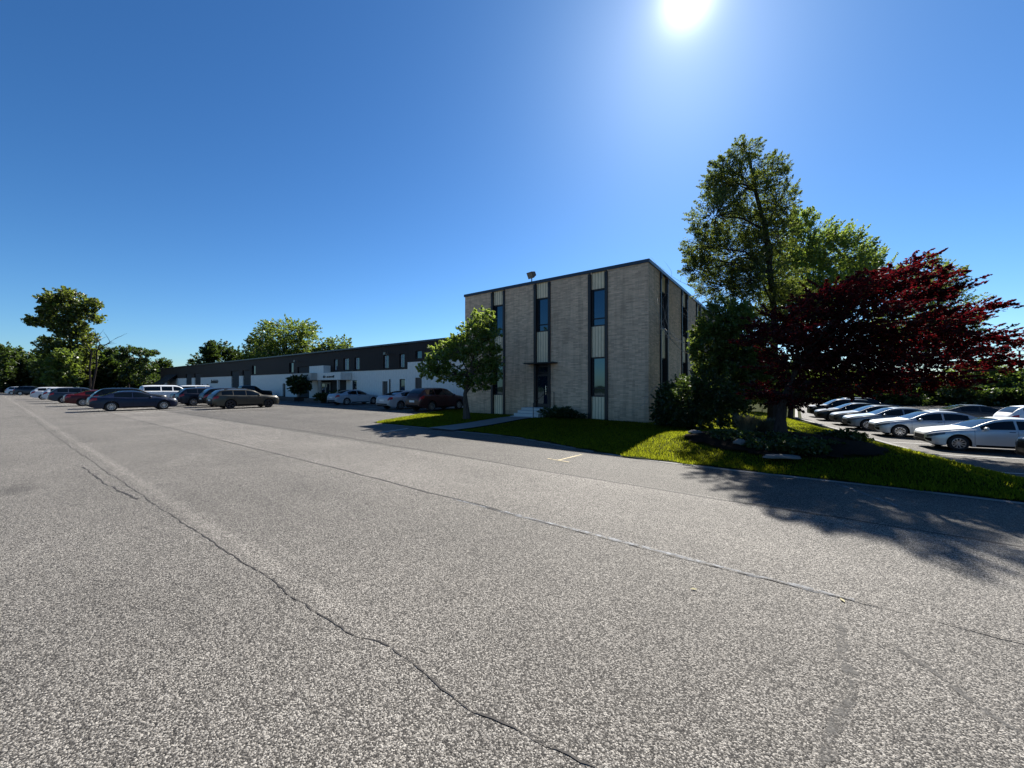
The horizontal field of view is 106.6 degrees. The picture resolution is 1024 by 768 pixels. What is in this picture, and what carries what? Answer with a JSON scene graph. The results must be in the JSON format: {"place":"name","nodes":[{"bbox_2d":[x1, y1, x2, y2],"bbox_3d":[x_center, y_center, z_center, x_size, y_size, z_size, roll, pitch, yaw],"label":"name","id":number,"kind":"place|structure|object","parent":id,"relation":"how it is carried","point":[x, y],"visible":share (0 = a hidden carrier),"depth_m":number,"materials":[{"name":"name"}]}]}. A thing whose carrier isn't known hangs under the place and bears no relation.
{"place":"outdoors","nodes":[
{"label":"outdoors","id":0,"kind":"place"},
{"bbox_2d":[0,393,1023,767],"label":"parking lot","id":1,"kind":"structure","parent":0,"point":[140,631],"depth_m":3.21,"materials":[{"name":"grey asphalt"}]},
{"bbox_2d":[12,386,37,394],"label":"parked car","id":2,"kind":"object","parent":1,"relation":"on","point":[24,390],"visible":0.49,"depth_m":73.67,"materials":[{"name":"paint"}]},
{"bbox_2d":[24,358,48,386],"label":"tree","id":3,"kind":"object","parent":1,"relation":"on","point":[37,382],"visible":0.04,"depth_m":96.97,"materials":[{"name":"green plant"}]},
{"bbox_2d":[30,387,52,399],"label":"parked car","id":4,"kind":"object","parent":1,"relation":"on","point":[36,392],"visible":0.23,"depth_m":50.30,"materials":[{"name":"paint"}]},
{"bbox_2d":[42,387,63,398],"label":"parked car","id":5,"kind":"object","parent":1,"relation":"on","point":[45,393],"visible":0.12,"depth_m":45.20,"materials":[{"name":"paint"}]},
{"bbox_2d":[47,387,90,402],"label":"parked car","id":6,"kind":"object","parent":1,"relation":"on","point":[57,394],"visible":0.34,"depth_m":40.25,"materials":[{"name":"paint"}]},
{"bbox_2d":[63,390,96,405],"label":"parked car","id":7,"kind":"object","parent":1,"relation":"on","point":[75,398],"visible":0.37,"depth_m":34.55,"materials":[{"name":"paint"}]},
{"bbox_2d":[77,356,102,389],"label":"tree","id":8,"kind":"object","parent":1,"relation":"on","point":[86,385],"visible":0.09,"depth_m":96.93,"materials":[{"name":"green plant"}]},
{"bbox_2d":[82,467,137,498],"bbox_3d":[-7.940,1.880,7.407,4.410,0.001,0.108,0,0,34],"label":"pavement crack","id":9,"kind":"object","parent":1,"relation":"on","point":[112,486],"visible":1,"depth_m":6.92,"materials":[{"name":"black asphalt"}]},
{"bbox_2d":[90,388,167,401],"bbox_3d":[-32.682,1.163,32.684,2.218,1.670,4.669,0,0,37],"label":"parked car","id":10,"kind":"object","parent":1,"relation":"on","point":[103,391],"visible":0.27,"depth_m":31.43,"materials":[{"name":"paint"}]},
{"bbox_2d":[86,391,177,410],"bbox_3d":[-28.823,1.247,29.150,2.208,1.470,4.869,0,0,37],"label":"parked car","id":11,"kind":"object","parent":1,"relation":"on","point":[128,399],"visible":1,"depth_m":28.29,"materials":[{"name":"paint"}]},
{"bbox_2d":[130,363,159,388],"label":"tree","id":12,"kind":"object","parent":1,"relation":"on","point":[138,386],"visible":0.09,"depth_m":100.25,"materials":[{"name":"green plant"}]},
{"bbox_2d":[139,385,182,397],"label":"parked van","id":13,"kind":"object","parent":1,"relation":"on","point":[167,390],"visible":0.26,"depth_m":46.57,"materials":[{"name":"paint"}]},
{"bbox_2d":[174,388,208,405],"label":"parked car","id":14,"kind":"object","parent":1,"relation":"on","point":[187,396],"visible":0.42,"depth_m":34.88,"materials":[{"name":"paint"}]},
{"bbox_2d":[180,385,210,388],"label":"parked van","id":15,"kind":"object","parent":1,"relation":"on","point":[188,386],"visible":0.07,"depth_m":53.84,"materials":[{"name":"paint"}]},
{"bbox_2d":[198,388,253,406],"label":"parked car","id":16,"kind":"object","parent":1,"relation":"on","point":[203,396],"visible":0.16,"depth_m":33.10,"materials":[{"name":"paint"}]},
{"bbox_2d":[206,388,278,408],"bbox_3d":[-22.436,1.180,32.037,2.208,1.631,4.869,0,0,37],"label":"parked car","id":17,"kind":"object","parent":1,"relation":"on","point":[229,398],"visible":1,"depth_m":31.00,"materials":[{"name":"paint"}]},
{"bbox_2d":[238,386,271,394],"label":"parked pickup","id":18,"kind":"object","parent":1,"relation":"on","point":[258,390],"visible":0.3,"depth_m":50.88,"materials":[{"name":"paint"}]},
{"bbox_2d":[83,406,500,510],"bbox_3d":[-22.803,1.948,22.530,56.500,0.001,0.161,0,0,37],"label":"lane seam","id":19,"kind":"object","parent":1,"relation":"on","point":[337,468],"visible":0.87,"depth_m":8.12,"materials":[{"name":"black asphalt"}]},
{"bbox_2d":[278,396,307,400],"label":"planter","id":20,"kind":"object","parent":1,"relation":"on","point":[282,398],"visible":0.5,"depth_m":46.15,"materials":[{"name":"grey concrete"}]},
{"bbox_2d":[285,374,312,401],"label":"shrub","id":21,"kind":"object","parent":1,"relation":"on","point":[296,383],"visible":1,"depth_m":43.49,"materials":[{"name":"green plant"}]},
{"bbox_2d":[152,337,464,407],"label":"warehouse building","id":22,"kind":"structure","parent":1,"relation":"on","point":[380,370],"depth_m":44.19,"materials":[{"name":"white paint"}]},
{"bbox_2d":[232,371,238,387],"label":"dock door","id":23,"kind":"structure","parent":22,"relation":"in","point":[235,374],"depth_m":63.44,"materials":[{"name":"grey metal"}]},
{"bbox_2d":[244,370,250,385],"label":"dock door","id":24,"kind":"structure","parent":22,"relation":"in","point":[247,373],"depth_m":60.37,"materials":[{"name":"grey metal"}]},
{"bbox_2d":[299,367,308,397],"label":"dock door","id":25,"kind":"structure","parent":22,"relation":"in","point":[301,369],"depth_m":49.08,"materials":[{"name":"grey metal"}]},
{"bbox_2d":[321,382,329,392],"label":"double door","id":26,"kind":"structure","parent":22,"relation":"in","point":[325,386],"depth_m":45.96,"materials":[{"name":"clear glass"}]},
{"bbox_2d":[383,381,387,394],"bbox_3d":[-12.811,0.876,38.723,0.880,2.300,0.110,0,0,37],"label":"door","id":27,"kind":"structure","parent":22,"relation":"in","point":[385,383],"depth_m":38.76,"materials":[{"name":"silver metal"}]},
{"bbox_2d":[24,411,597,767],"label":"pavement crack","id":28,"kind":"object","parent":1,"relation":"on","point":[503,722],"visible":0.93,"depth_m":2.51,"materials":[{"name":"black asphalt"}]},
{"bbox_2d":[312,389,340,402],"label":"shrub","id":29,"kind":"object","parent":1,"relation":"on","point":[322,396],"visible":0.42,"depth_m":40.17,"materials":[{"name":"green plant"}]},
{"bbox_2d":[327,390,377,404],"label":"parked car","id":30,"kind":"object","parent":1,"relation":"on","point":[345,397],"visible":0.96,"depth_m":36.75,"materials":[{"name":"paint"}]},
{"bbox_2d":[376,390,409,409],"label":"parked car","id":31,"kind":"object","parent":1,"relation":"on","point":[396,399],"visible":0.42,"depth_m":29.30,"materials":[{"name":"paint"}]},
{"bbox_2d":[405,388,462,411],"bbox_3d":[-5.692,1.129,28.947,2.262,1.703,4.762,0,0,37],"label":"parked car","id":32,"kind":"object","parent":1,"relation":"on","point":[428,399],"visible":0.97,"depth_m":27.55,"materials":[{"name":"paint"}]},
{"bbox_2d":[144,407,1023,546],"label":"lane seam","id":33,"kind":"object","parent":1,"relation":"on","point":[699,495],"visible":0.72,"depth_m":6.03,"materials":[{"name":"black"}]},
{"bbox_2d":[453,499,853,600],"bbox_3d":[0.992,1.868,4.757,4.901,0.001,0.100,0,0,37],"label":"lane seam","id":34,"kind":"object","parent":1,"relation":"on","point":[669,553],"visible":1,"depth_m":4.20,"materials":[{"name":"grey asphalt"}]},
{"bbox_2d":[387,424,1023,503],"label":"edging strip","id":35,"kind":"object","parent":1,"relation":"on","point":[762,473],"visible":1,"depth_m":7.79,"materials":[{"name":"concrete"}]},
{"bbox_2d":[487,507,1023,642],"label":"lane seam","id":36,"kind":"object","parent":1,"relation":"on","point":[790,584],"visible":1,"depth_m":3.46,"materials":[{"name":"black asphalt"}]},
{"bbox_2d":[820,625,859,762],"bbox_3d":[1.771,1.856,2.143,2.252,0.001,0.223,0,0,-43],"label":"tar streak","id":37,"kind":"object","parent":1,"relation":"on","point":[840,711],"visible":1,"depth_m":2.22,"materials":[{"name":"grey asphalt"}]},
{"bbox_2d":[897,648,1017,730],"bbox_3d":[2.775,1.855,2.058,0.190,0.001,1.529,0,0,-9],"label":"tar streak","id":38,"kind":"object","parent":1,"relation":"on","point":[963,695],"visible":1,"depth_m":2.27,"materials":[{"name":"grey asphalt"}]},
{"bbox_2d":[0,0,1023,371],"label":"sky","id":39,"kind":"structure","parent":0,"point":[201,171],"materials":[{"name":"blue"}]},
{"bbox_2d":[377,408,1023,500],"bbox_3d":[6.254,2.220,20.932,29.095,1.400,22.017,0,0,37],"label":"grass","id":40,"kind":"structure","parent":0,"point":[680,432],"depth_m":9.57,"materials":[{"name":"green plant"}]},
{"bbox_2d":[379,399,1023,501],"bbox_3d":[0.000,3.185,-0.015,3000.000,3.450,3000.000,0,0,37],"label":"ground","id":41,"kind":"structure","parent":0,"point":[799,414],"depth_m":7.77,"materials":[{"name":"green plant"}]},
{"bbox_2d":[0,341,30,392],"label":"tree","id":42,"kind":"object","parent":41,"relation":"on","point":[7,355],"visible":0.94,"depth_m":103.50,"materials":[{"name":"green plant"}]},
{"bbox_2d":[9,357,33,386],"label":"tree","id":43,"kind":"object","parent":41,"relation":"on","point":[22,375],"visible":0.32,"depth_m":106.74,"materials":[{"name":"green plant"}]},
{"bbox_2d":[18,348,41,385],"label":"tree","id":44,"kind":"object","parent":41,"relation":"on","point":[32,357],"visible":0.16,"depth_m":108.25,"materials":[{"name":"green plant"}]},
{"bbox_2d":[39,347,84,386],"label":"tree","id":45,"kind":"object","parent":41,"relation":"on","point":[61,366],"visible":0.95,"depth_m":84.61,"materials":[{"name":"green plant"}]},
{"bbox_2d":[20,285,107,385],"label":"tree","id":46,"kind":"object","parent":41,"relation":"on","point":[74,312],"visible":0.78,"depth_m":90.69,"materials":[{"name":"green plant"}]},
{"bbox_2d":[79,329,122,389],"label":"bare snag","id":47,"kind":"object","parent":41,"relation":"on","point":[94,376],"visible":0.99,"depth_m":79.92,"materials":[{"name":"brown plant"}]},
{"bbox_2d":[88,344,133,388],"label":"tree","id":48,"kind":"object","parent":41,"relation":"on","point":[107,378],"visible":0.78,"depth_m":98.47,"materials":[{"name":"green plant"}]},
{"bbox_2d":[114,344,141,387],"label":"thin tree","id":49,"kind":"object","parent":41,"relation":"on","point":[126,374],"visible":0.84,"depth_m":93.34,"materials":[{"name":"green plant"}]},
{"bbox_2d":[126,348,160,385],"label":"thin tree","id":50,"kind":"object","parent":41,"relation":"on","point":[145,379],"visible":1,"depth_m":93.23,"materials":[{"name":"green plant"}]},
{"bbox_2d":[149,357,172,374],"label":"tree","id":51,"kind":"object","parent":41,"relation":"on","point":[162,363],"visible":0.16,"depth_m":129.58,"materials":[{"name":"green plant"}]},
{"bbox_2d":[185,340,222,364],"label":"tree","id":52,"kind":"object","parent":41,"relation":"on","point":[209,354],"visible":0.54,"depth_m":125.83,"materials":[{"name":"green plant"}]},
{"bbox_2d":[205,339,245,361],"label":"tree","id":53,"kind":"object","parent":41,"relation":"on","point":[232,353],"visible":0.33,"depth_m":130.82,"materials":[{"name":"green plant"}]},
{"bbox_2d":[237,332,275,359],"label":"tree","id":54,"kind":"object","parent":41,"relation":"on","point":[248,341],"visible":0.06,"depth_m":129.03,"materials":[{"name":"green plant"}]},
{"bbox_2d":[241,314,324,358],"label":"tree","id":55,"kind":"object","parent":41,"relation":"on","point":[291,339],"visible":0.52,"depth_m":115.15,"materials":[{"name":"green plant"}]},
{"bbox_2d":[296,342,328,353],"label":"tree","id":56,"kind":"object","parent":41,"relation":"on","point":[316,347],"visible":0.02,"depth_m":121.20,"materials":[{"name":"green plant"}]},
{"bbox_2d":[318,334,353,349],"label":"tree","id":57,"kind":"object","parent":41,"relation":"on","point":[329,344],"visible":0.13,"depth_m":123.19,"materials":[{"name":"green plant"}]},
{"bbox_2d":[415,305,504,418],"bbox_3d":[-2.726,-1.127,20.242,4.752,6.054,2.467,0,0,4],"label":"tree","id":58,"kind":"object","parent":41,"relation":"on","point":[481,328],"visible":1,"depth_m":19.91,"materials":[{"name":"green plant"}]},
{"bbox_2d":[429,416,532,429],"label":"walkway","id":59,"kind":"structure","parent":41,"relation":"on","point":[479,423],"depth_m":17.86,"materials":[{"name":"concrete"}]},
{"bbox_2d":[537,405,587,418],"bbox_3d":[2.689,1.565,20.607,2.575,0.854,2.201,0,0,-24],"label":"shrub","id":60,"kind":"object","parent":41,"relation":"on","point":[564,412],"visible":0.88,"depth_m":20.08,"materials":[{"name":"green plant"}]},
{"bbox_2d":[464,258,714,422],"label":"office building","id":61,"kind":"structure","parent":41,"relation":"on","point":[591,344],"depth_m":20.89,"materials":[{"name":"beige brick"}]},
{"bbox_2d":[494,304,502,335],"bbox_3d":[-0.750,-4.004,24.132,0.800,1.967,0.170,0,0,37],"label":"window","id":62,"kind":"structure","parent":61,"relation":"in","point":[498,308],"depth_m":24.14,"materials":[{"name":"blue glass"}]},
{"bbox_2d":[494,362,502,394],"bbox_3d":[-0.750,-0.354,24.115,0.800,2.087,0.170,0,0,37],"label":"window","id":63,"kind":"structure","parent":61,"relation":"in","point":[498,388],"depth_m":24.13,"materials":[{"name":"blue glass"}]},
{"bbox_2d":[537,297,547,331],"bbox_3d":[1.865,-4.013,22.185,0.820,1.967,0.170,0,0,37],"label":"window","id":64,"kind":"structure","parent":61,"relation":"in","point":[542,303],"depth_m":22.23,"materials":[{"name":"blue glass"}]},
{"bbox_2d":[537,366,547,374],"bbox_3d":[1.865,-0.799,22.171,0.820,0.500,0.170,0,0,37],"label":"window","id":65,"kind":"structure","parent":61,"relation":"in","point":[541,370],"depth_m":22.18,"materials":[{"name":"black glass"}]},
{"bbox_2d":[537,374,547,406],"bbox_3d":[1.774,0.392,22.043,0.820,1.877,0.154,0,0,37],"label":"door","id":66,"kind":"structure","parent":61,"relation":"in","point":[542,380],"depth_m":22.06,"materials":[{"name":"black glass"}]},
{"bbox_2d":[592,288,604,326],"bbox_3d":[4.621,-4.022,20.134,0.790,1.967,0.170,0,0,37],"label":"window","id":67,"kind":"structure","parent":61,"relation":"in","point":[598,295],"depth_m":20.15,"materials":[{"name":"blue glass"}]},
{"bbox_2d":[592,357,604,396],"bbox_3d":[4.621,-0.372,20.118,0.790,2.087,0.170,0,0,37],"label":"window","id":68,"kind":"structure","parent":61,"relation":"in","point":[598,363],"depth_m":20.14,"materials":[{"name":"blue glass"}]},
{"bbox_2d":[662,292,664,327],"bbox_3d":[8.005,-4.020,20.644,0.170,1.967,1.150,0,0,37],"label":"window","id":69,"kind":"structure","parent":61,"relation":"in","point":[663,326],"depth_m":21.00,"materials":[{"name":"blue glass"}]},
{"bbox_2d":[662,358,664,389],"bbox_3d":[8.005,-0.370,20.628,0.170,2.087,1.150,0,0,37],"label":"window","id":70,"kind":"structure","parent":61,"relation":"in","point":[663,359],"depth_m":21.01,"materials":[{"name":"black glass"}]},
{"bbox_2d":[649,373,696,425],"bbox_3d":[7.356,0.845,17.173,2.336,2.684,2.267,0,0,37],"label":"shrub","id":71,"kind":"object","parent":41,"relation":"on","point":[657,416],"visible":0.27,"depth_m":17.01,"materials":[{"name":"green plant"}]},
{"bbox_2d":[621,262,735,415],"bbox_3d":[8.386,-1.826,17.145,5.180,7.513,5.264,0,0,37],"label":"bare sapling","id":72,"kind":"object","parent":41,"relation":"on","point":[668,327],"visible":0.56,"depth_m":17.28,"materials":[{"name":"brown wood"}]},
{"bbox_2d":[657,368,755,429],"bbox_3d":[7.989,0.710,15.786,3.533,2.748,3.302,0,0,37],"label":"shrub","id":73,"kind":"object","parent":41,"relation":"on","point":[707,399],"visible":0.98,"depth_m":15.26,"materials":[{"name":"green plant"}]},
{"bbox_2d":[686,294,792,427],"bbox_3d":[9.883,-1.010,16.714,4.412,5.866,3.067,0,0,16],"label":"understory tree","id":74,"kind":"object","parent":41,"relation":"on","point":[719,331],"visible":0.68,"depth_m":16.09,"materials":[{"name":"green plant"}]},
{"bbox_2d":[677,133,824,418],"bbox_3d":[11.800,-5.243,19.286,7.214,14.360,5.250,0,0,3],"label":"tall tree","id":75,"kind":"object","parent":41,"relation":"on","point":[752,268],"visible":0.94,"depth_m":18.47,"materials":[{"name":"green plant"}]},
{"bbox_2d":[751,389,782,411],"bbox_3d":[17.686,-0.216,26.994,3.026,4.450,2.796,0,0,-4],"label":"shrub","id":76,"kind":"object","parent":41,"relation":"on","point":[759,403],"visible":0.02,"depth_m":27.00,"materials":[{"name":"green plant"}]},
{"bbox_2d":[683,430,889,457],"bbox_3d":[7.167,1.524,10.459,4.500,0.370,4.050,0,0,37],"label":"mulch bed","id":77,"kind":"object","parent":41,"relation":"on","point":[849,447],"visible":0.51,"depth_m":9.46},
{"bbox_2d":[711,427,758,440],"bbox_3d":[6.265,1.478,10.637,1.287,0.593,1.176,0,0,-30],"label":"leafy plant","id":78,"kind":"object","parent":77,"relation":"on","point":[732,433],"visible":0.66,"depth_m":10.46,"materials":[{"name":"green plant"}]},
{"bbox_2d":[727,412,764,430],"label":"ornamental grass","id":79,"kind":"object","parent":77,"relation":"on","point":[746,422],"depth_m":11.02,"materials":[{"name":"green plant"}]},
{"bbox_2d":[740,437,777,450],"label":"leafy plant","id":80,"kind":"object","parent":77,"relation":"on","point":[759,443],"visible":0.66,"depth_m":9.46,"materials":[{"name":"green plant"}]},
{"bbox_2d":[755,416,774,429],"bbox_3d":[7.741,1.238,11.599,1.117,0.506,1.141,0,0,37],"label":"utility box","id":81,"kind":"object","parent":77,"relation":"on","point":[767,424],"depth_m":11.41,"materials":[{"name":"metal"}]},
{"bbox_2d":[753,431,802,441],"bbox_3d":[7.044,1.496,10.161,1.284,0.533,1.165,0,0,37],"label":"leafy plant","id":82,"kind":"object","parent":77,"relation":"on","point":[776,435],"visible":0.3,"depth_m":10.08,"materials":[{"name":"green plant"}]},
{"bbox_2d":[763,454,801,458],"bbox_3d":[6.138,1.645,8.688,0.826,0.080,0.371,0,0,2],"label":"landscape rock","id":83,"kind":"object","parent":77,"relation":"on","point":[779,456],"visible":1,"depth_m":8.60,"materials":[{"name":"stone"}]},
{"bbox_2d":[773,437,832,456],"bbox_3d":[6.819,1.491,9.012,1.197,0.507,0.913,0,0,-18],"label":"leafy plant","id":84,"kind":"object","parent":77,"relation":"on","point":[799,446],"visible":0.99,"depth_m":8.79,"materials":[{"name":"green plant"}]},
{"bbox_2d":[802,436,845,444],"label":"leafy plant","id":85,"kind":"object","parent":77,"relation":"on","point":[829,441],"visible":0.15,"depth_m":9.44,"materials":[{"name":"green plant"}]},
{"bbox_2d":[814,427,874,441],"bbox_3d":[9.220,1.477,10.607,1.268,0.548,1.149,0,0,-29],"label":"leafy plant","id":86,"kind":"object","parent":77,"relation":"on","point":[853,435],"visible":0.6,"depth_m":10.45,"materials":[{"name":"green plant"}]},
{"bbox_2d":[760,205,910,418],"bbox_3d":[18.930,-4.304,22.871,7.484,12.952,6.884,0,0,37],"label":"green tree","id":87,"kind":"object","parent":41,"relation":"on","point":[814,253],"visible":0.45,"depth_m":22.15,"materials":[{"name":"green plant"}]},
{"bbox_2d":[727,248,1023,432],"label":"red leaf tree","id":88,"kind":"object","parent":41,"relation":"on","point":[864,345],"visible":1,"depth_m":10.00,"materials":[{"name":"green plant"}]},
{"bbox_2d":[801,402,1023,476],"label":"parking lot","id":89,"kind":"structure","parent":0,"point":[1006,463],"depth_m":16.71,"materials":[{"name":"grey asphalt"}]},
{"bbox_2d":[811,369,863,402],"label":"tree","id":90,"kind":"object","parent":89,"relation":"on","point":[823,398],"visible":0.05,"depth_m":63.75,"materials":[{"name":"green plant"}]},
{"bbox_2d":[807,399,874,413],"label":"parked car","id":91,"kind":"object","parent":89,"relation":"on","point":[833,403],"visible":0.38,"depth_m":33.65,"materials":[{"name":"paint"}]},
{"bbox_2d":[814,403,873,420],"bbox_3d":[27.458,2.242,30.691,4.869,1.470,2.208,0,0,27],"label":"parked car","id":92,"kind":"object","parent":89,"relation":"on","point":[823,413],"visible":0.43,"depth_m":30.63,"materials":[{"name":"paint"}]},
{"bbox_2d":[829,405,895,425],"bbox_3d":[25.830,2.226,27.165,4.869,1.470,2.208,0,0,27],"label":"parked car","id":93,"kind":"object","parent":89,"relation":"on","point":[836,416],"visible":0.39,"depth_m":27.26,"materials":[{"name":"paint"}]},
{"bbox_2d":[841,397,898,406],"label":"parked car","id":94,"kind":"object","parent":89,"relation":"on","point":[874,401],"visible":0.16,"depth_m":36.76,"materials":[{"name":"paint"}]},
{"bbox_2d":[795,409,964,463],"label":"kerb","id":95,"kind":"structure","parent":89,"relation":"on","point":[796,417],"depth_m":25.11,"materials":[{"name":"concrete"}]},
{"bbox_2d":[842,407,923,429],"bbox_3d":[24.440,2.214,24.460,4.869,1.470,2.208,0,0,27],"label":"parked car","id":96,"kind":"object","parent":89,"relation":"on","point":[862,420],"visible":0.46,"depth_m":24.35,"materials":[{"name":"paint"}]},
{"bbox_2d":[872,383,937,405],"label":"tree","id":97,"kind":"object","parent":89,"relation":"on","point":[895,399],"visible":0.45,"depth_m":54.59,"materials":[{"name":"green plant"}]},
{"bbox_2d":[868,410,977,436],"bbox_3d":[23.012,2.199,21.035,4.869,1.470,2.208,0,0,27],"label":"parked car","id":98,"kind":"object","parent":89,"relation":"on","point":[904,425],"visible":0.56,"depth_m":20.72,"materials":[{"name":"paint"}]},
{"bbox_2d":[903,374,945,404],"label":"tree","id":99,"kind":"object","parent":89,"relation":"on","point":[923,392],"visible":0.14,"depth_m":56.80,"materials":[{"name":"green plant"}]},
{"bbox_2d":[855,253,996,371],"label":"tree","id":100,"kind":"object","parent":89,"relation":"on","point":[966,299],"visible":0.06,"depth_m":56.01,"materials":[{"name":"red plant"}]},
{"bbox_2d":[929,405,998,417],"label":"parked car","id":101,"kind":"object","parent":89,"relation":"on","point":[979,411],"visible":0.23,"depth_m":26.97,"materials":[{"name":"paint"}]},
{"bbox_2d":[928,380,1001,405],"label":"tree","id":102,"kind":"object","parent":89,"relation":"on","point":[950,396],"visible":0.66,"depth_m":51.91,"materials":[{"name":"green plant"}]},
{"bbox_2d":[914,417,1023,450],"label":"parked car","id":103,"kind":"object","parent":89,"relation":"on","point":[996,432],"visible":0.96,"depth_m":16.40,"materials":[{"name":"paint"}]},
{"bbox_2d":[946,360,1019,402],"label":"tree","id":104,"kind":"object","parent":89,"relation":"on","point":[990,374],"visible":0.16,"depth_m":55.48,"materials":[{"name":"green plant"}]},
{"bbox_2d":[982,381,1023,406],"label":"tree","id":105,"kind":"object","parent":89,"relation":"on","point":[1012,394],"visible":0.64,"depth_m":52.30,"materials":[{"name":"green plant"}]},
{"bbox_2d":[992,405,1023,417],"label":"parked car","id":106,"kind":"object","parent":89,"relation":"on","point":[1014,411],"visible":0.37,"depth_m":22.63,"materials":[{"name":"paint"}]},
{"bbox_2d":[993,368,1023,381],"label":"tree","id":107,"kind":"object","parent":89,"relation":"on","point":[1020,373],"visible":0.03,"depth_m":54.75,"materials":[{"name":"green plant"}]},
{"bbox_2d":[1015,435,1023,454],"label":"parked car","id":108,"kind":"object","parent":89,"relation":"on","point":[1019,446],"visible":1,"depth_m":13.92,"materials":[{"name":"paint"}]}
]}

